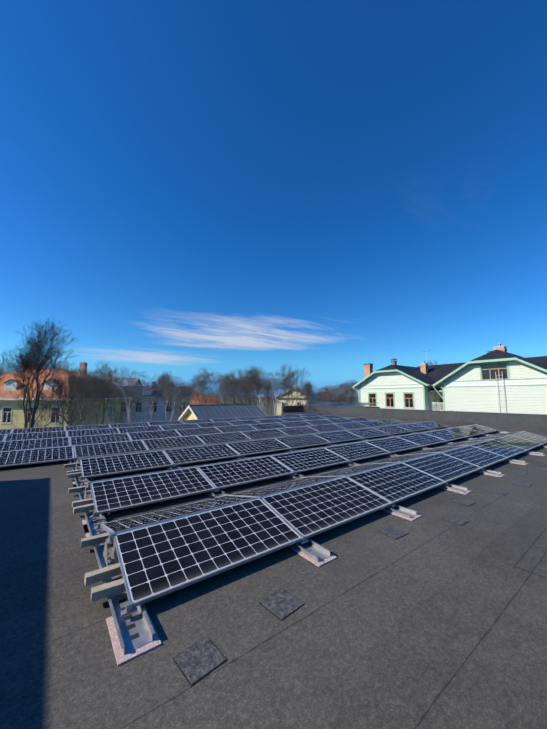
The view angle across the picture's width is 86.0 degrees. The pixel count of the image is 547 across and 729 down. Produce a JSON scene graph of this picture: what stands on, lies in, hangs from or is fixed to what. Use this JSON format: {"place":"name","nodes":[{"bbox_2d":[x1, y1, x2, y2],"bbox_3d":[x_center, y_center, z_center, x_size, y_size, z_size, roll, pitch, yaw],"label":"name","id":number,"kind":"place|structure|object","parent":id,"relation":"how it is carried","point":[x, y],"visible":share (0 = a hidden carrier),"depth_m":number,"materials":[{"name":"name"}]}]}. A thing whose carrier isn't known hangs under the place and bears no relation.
{"place":"outdoors","nodes":[
{"label":"outdoors","id":0,"kind":"place"},
{"bbox_2d":[108,374,141,385],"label":"white house","id":1,"kind":"structure","parent":0,"point":[138,379],"depth_m":67.18,"materials":[{"name":"paint"}]},
{"bbox_2d":[0,414,546,728],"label":"roof deck","id":2,"kind":"structure","parent":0,"point":[432,619],"depth_m":2.44,"materials":[{"name":"grey asphalt"}]},
{"bbox_2d":[4,413,546,654],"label":"solar mounting rails","id":3,"kind":"object","parent":2,"relation":"on","point":[134,628],"visible":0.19,"depth_m":3.51,"materials":[{"name":"silver metal"}]},
{"bbox_2d":[64,463,125,601],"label":"ballast blocks","id":4,"kind":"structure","parent":3,"relation":"on","point":[102,591],"depth_m":3.00,"materials":[{"name":"grey concrete"}]},
{"bbox_2d":[0,414,546,607],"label":"solar panels","id":5,"kind":"object","parent":3,"relation":"on","point":[160,553],"visible":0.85,"depth_m":6.36,"materials":[{"name":"black glass"}]},
{"bbox_2d":[68,430,544,665],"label":"protection mats","id":6,"kind":"object","parent":2,"relation":"on","point":[121,657],"visible":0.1,"depth_m":2.44,"materials":[{"name":"grey rubber"}]},
{"bbox_2d":[172,460,546,686],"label":"roof patches","id":7,"kind":"object","parent":2,"relation":"on","point":[199,660],"visible":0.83,"depth_m":2.69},
{"bbox_2d":[0,0,546,396],"label":"sky","id":8,"kind":"structure","parent":0,"point":[330,189],"materials":[{"name":"blue"}]},
{"bbox_2d":[72,427,491,523],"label":"pv string cables","id":9,"kind":"object","parent":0,"point":[238,492],"visible":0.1,"depth_m":5.90,"materials":[{"name":"black rubber"}]},
{"bbox_2d":[219,397,359,415],"bbox_3d":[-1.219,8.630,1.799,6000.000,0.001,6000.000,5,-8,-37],"label":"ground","id":10,"kind":"structure","parent":0,"point":[266,402],"depth_m":323.85,"materials":[{"name":"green plant"}]},
{"bbox_2d":[0,358,12,399],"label":"tall tree","id":11,"kind":"object","parent":10,"relation":"on","point":[2,371],"visible":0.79,"depth_m":25.78,"materials":[{"name":"brown plant"}]},
{"bbox_2d":[0,318,82,428],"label":"tree","id":12,"kind":"object","parent":10,"relation":"on","point":[25,364],"visible":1,"depth_m":22.45,"materials":[{"name":"brown plant"}]},
{"bbox_2d":[0,362,124,428],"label":"yellow house mansard","id":13,"kind":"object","parent":10,"relation":"on","point":[7,405],"visible":0.33,"depth_m":35.03,"materials":[{"name":"paint"}]},
{"bbox_2d":[22,373,110,426],"bbox_3d":[-21.922,6.370,30.936,7.724,11.164,10.082,5,-8,-39],"label":"broad tree","id":14,"kind":"object","parent":10,"relation":"on","point":[78,397],"visible":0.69,"depth_m":30.26,"materials":[{"name":"brown plant"}]},
{"bbox_2d":[37,360,101,425],"bbox_3d":[-21.980,5.610,31.429,6.803,12.681,5.824,4,-7,-33],"label":"tall tree","id":15,"kind":"object","parent":10,"relation":"on","point":[72,373],"visible":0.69,"depth_m":32.02,"materials":[{"name":"brown plant"}]},
{"bbox_2d":[71,377,112,424],"bbox_3d":[-22.239,6.710,35.645,4.653,11.390,5.840,-1,-6,9],"label":"birch tree","id":16,"kind":"object","parent":10,"relation":"on","point":[90,405],"visible":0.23,"depth_m":35.86,"materials":[{"name":"brown plant"}]},
{"bbox_2d":[82,361,127,423],"bbox_3d":[-19.793,5.933,34.881,6.853,12.775,5.867,-4,-7,32],"label":"tall tree","id":17,"kind":"object","parent":10,"relation":"on","point":[104,380],"visible":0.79,"depth_m":34.28,"materials":[{"name":"brown plant"}]},
{"bbox_2d":[86,381,135,423],"bbox_3d":[-17.691,6.865,32.274,5.296,10.330,4.220,-3,-7,27],"label":"birch tree","id":18,"kind":"object","parent":10,"relation":"on","point":[119,397],"visible":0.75,"depth_m":32.51,"materials":[{"name":"brown plant"}]},
{"bbox_2d":[104,366,154,422],"bbox_3d":[-15.063,6.022,30.218,4.744,11.614,5.954,5,-8,-37],"label":"birch tree","id":19,"kind":"object","parent":10,"relation":"on","point":[129,389],"visible":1,"depth_m":30.23,"materials":[{"name":"brown plant"}]},
{"bbox_2d":[110,395,149,423],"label":"birch tree","id":20,"kind":"object","parent":10,"relation":"on","point":[130,402],"visible":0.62,"depth_m":31.49,"materials":[{"name":"brown plant"}]},
{"bbox_2d":[124,371,166,421],"bbox_3d":[-13.786,6.359,31.876,4.522,11.298,5.252,1,-6,-9],"label":"birch tree","id":21,"kind":"object","parent":10,"relation":"on","point":[156,387],"visible":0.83,"depth_m":32.47,"materials":[{"name":"brown plant"}]},
{"bbox_2d":[115,382,191,422],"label":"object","id":22,"kind":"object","parent":10,"relation":"on","point":[156,413],"visible":0.12,"depth_m":56.94,"materials":[{"name":"paint"}]},
{"bbox_2d":[151,370,175,384],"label":"tall tree","id":23,"kind":"object","parent":10,"relation":"on","point":[163,376],"visible":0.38,"depth_m":68.01,"materials":[{"name":"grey plant"}]},
{"bbox_2d":[149,376,191,420],"bbox_3d":[-12.737,6.910,37.292,5.815,11.343,4.634,1,-6,-13],"label":"birch tree","id":24,"kind":"object","parent":10,"relation":"on","point":[171,386],"visible":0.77,"depth_m":37.50,"materials":[{"name":"brown plant"}]},
{"bbox_2d":[153,382,197,420],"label":"broad tree","id":25,"kind":"object","parent":10,"relation":"on","point":[176,403],"visible":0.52,"depth_m":54.29,"materials":[{"name":"brown plant"}]},
{"bbox_2d":[167,378,203,416],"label":"birch tree","id":26,"kind":"object","parent":10,"relation":"on","point":[193,381],"visible":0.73,"depth_m":41.43,"materials":[{"name":"brown plant"}]},
{"bbox_2d":[190,392,220,404],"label":"red house roof","id":27,"kind":"structure","parent":10,"relation":"on","point":[196,402],"depth_m":77.06,"materials":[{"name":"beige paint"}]},
{"bbox_2d":[190,368,223,404],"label":"tall tree","id":28,"kind":"object","parent":10,"relation":"on","point":[201,382],"visible":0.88,"depth_m":47.26,"materials":[{"name":"brown plant"}]},
{"bbox_2d":[196,389,220,404],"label":"birch tree","id":29,"kind":"object","parent":10,"relation":"on","point":[204,397],"visible":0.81,"depth_m":44.12,"materials":[{"name":"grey plant"}]},
{"bbox_2d":[213,381,225,401],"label":"birch tree","id":30,"kind":"object","parent":10,"relation":"on","point":[217,389],"visible":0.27,"depth_m":76.55,"materials":[{"name":"brown plant"}]},
{"bbox_2d":[178,404,266,419],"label":"neighbour shed","id":31,"kind":"structure","parent":10,"relation":"on","point":[207,411],"depth_m":28.98,"materials":[{"name":"grey paint"}]},
{"bbox_2d":[209,382,243,403],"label":"birch tree","id":32,"kind":"object","parent":10,"relation":"on","point":[224,390],"visible":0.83,"depth_m":42.36,"materials":[{"name":"brown plant"}]},
{"bbox_2d":[217,373,235,402],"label":"tall tree","id":33,"kind":"object","parent":10,"relation":"on","point":[224,385],"visible":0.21,"depth_m":79.53,"materials":[{"name":"brown plant"}]},
{"bbox_2d":[208,368,247,403],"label":"tall tree","id":34,"kind":"object","parent":10,"relation":"on","point":[234,383],"visible":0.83,"depth_m":44.76,"materials":[{"name":"brown plant"}]},
{"bbox_2d":[215,373,244,401],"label":"tall tree","id":35,"kind":"object","parent":10,"relation":"on","point":[230,387],"visible":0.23,"depth_m":60.72,"materials":[{"name":"brown plant"}]},
{"bbox_2d":[227,374,268,403],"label":"broad tree","id":36,"kind":"object","parent":10,"relation":"on","point":[246,387],"visible":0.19,"depth_m":78.92,"materials":[{"name":"brown plant"}]},
{"bbox_2d":[236,364,260,403],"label":"tall tree","id":37,"kind":"object","parent":10,"relation":"on","point":[243,376],"visible":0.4,"depth_m":66.21,"materials":[{"name":"brown plant"}]},
{"bbox_2d":[239,391,259,407],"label":"birch tree","id":38,"kind":"object","parent":10,"relation":"on","point":[248,399],"visible":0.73,"depth_m":46.82,"materials":[{"name":"brown plant"}]},
{"bbox_2d":[236,365,269,404],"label":"tall tree","id":39,"kind":"object","parent":10,"relation":"on","point":[254,380],"visible":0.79,"depth_m":51.16,"materials":[{"name":"brown plant"}]},
{"bbox_2d":[250,376,273,408],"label":"birch tree","id":40,"kind":"object","parent":10,"relation":"on","point":[262,394],"visible":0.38,"depth_m":53.27,"materials":[{"name":"brown plant"}]},
{"bbox_2d":[255,378,279,415],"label":"tall tree","id":41,"kind":"object","parent":10,"relation":"on","point":[268,401],"visible":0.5,"depth_m":53.00,"materials":[{"name":"brown plant"}]},
{"bbox_2d":[261,379,274,414],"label":"tall tree","id":42,"kind":"object","parent":10,"relation":"on","point":[269,391],"visible":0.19,"depth_m":100.73,"materials":[{"name":"brown plant"}]},
{"bbox_2d":[257,371,296,414],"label":"birch tree","id":43,"kind":"object","parent":10,"relation":"on","point":[275,391],"visible":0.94,"depth_m":39.48,"materials":[{"name":"brown plant"}]},
{"bbox_2d":[272,376,291,399],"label":"tall tree","id":44,"kind":"object","parent":10,"relation":"on","point":[282,384],"visible":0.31,"depth_m":83.94,"materials":[{"name":"brown plant"}]},
{"bbox_2d":[280,385,301,405],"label":"birch tree","id":45,"kind":"object","parent":10,"relation":"on","point":[291,393],"visible":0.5,"depth_m":58.42,"materials":[{"name":"brown plant"}]},
{"bbox_2d":[273,363,310,405],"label":"tall tree","id":46,"kind":"object","parent":10,"relation":"on","point":[290,374],"visible":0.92,"depth_m":54.46,"materials":[{"name":"brown plant"}]},
{"bbox_2d":[274,385,319,414],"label":"house","id":47,"kind":"structure","parent":10,"relation":"on","point":[280,405],"depth_m":64.36,"materials":[{"name":"paint"}]},
{"bbox_2d":[292,380,314,405],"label":"tall tree","id":48,"kind":"object","parent":10,"relation":"on","point":[308,389],"visible":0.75,"depth_m":59.89,"materials":[{"name":"brown plant"}]},
{"bbox_2d":[293,382,321,404],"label":"birch tree","id":49,"kind":"object","parent":10,"relation":"on","point":[302,389],"visible":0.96,"depth_m":47.69,"materials":[{"name":"brown plant"}]},
{"bbox_2d":[312,386,335,395],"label":"broad tree","id":50,"kind":"object","parent":10,"relation":"on","point":[322,390],"visible":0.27,"depth_m":78.70,"materials":[{"name":"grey plant"}]},
{"bbox_2d":[297,391,357,413],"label":"oak tree","id":51,"kind":"object","parent":10,"relation":"on","point":[323,404],"visible":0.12,"depth_m":33.30,"materials":[{"name":"brown plant"}]},
{"bbox_2d":[315,389,346,402],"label":"tree","id":52,"kind":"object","parent":10,"relation":"on","point":[322,397],"depth_m":76.90,"materials":[{"name":"plant"}]},
{"bbox_2d":[316,383,357,401],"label":"broad tree","id":53,"kind":"object","parent":10,"relation":"on","point":[328,397],"visible":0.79,"depth_m":48.31,"materials":[{"name":"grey plant"}]},
{"bbox_2d":[335,380,359,401],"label":"tall tree","id":54,"kind":"object","parent":10,"relation":"on","point":[351,388],"visible":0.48,"depth_m":54.01,"materials":[{"name":"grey plant"}]},
{"bbox_2d":[337,380,359,401],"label":"broad tree","id":55,"kind":"object","parent":10,"relation":"on","point":[349,384],"visible":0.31,"depth_m":140.75,"materials":[{"name":"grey plant"}]},
{"bbox_2d":[353,344,546,413],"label":"white villa","id":56,"kind":"object","parent":10,"relation":"on","point":[499,379],"visible":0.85,"depth_m":27.38,"materials":[{"name":"white paint"}]},
{"bbox_2d":[282,402,546,426],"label":"parapet wall","id":57,"kind":"structure","parent":0,"point":[363,409],"depth_m":23.82,"materials":[{"name":"grey concrete"}]}
]}

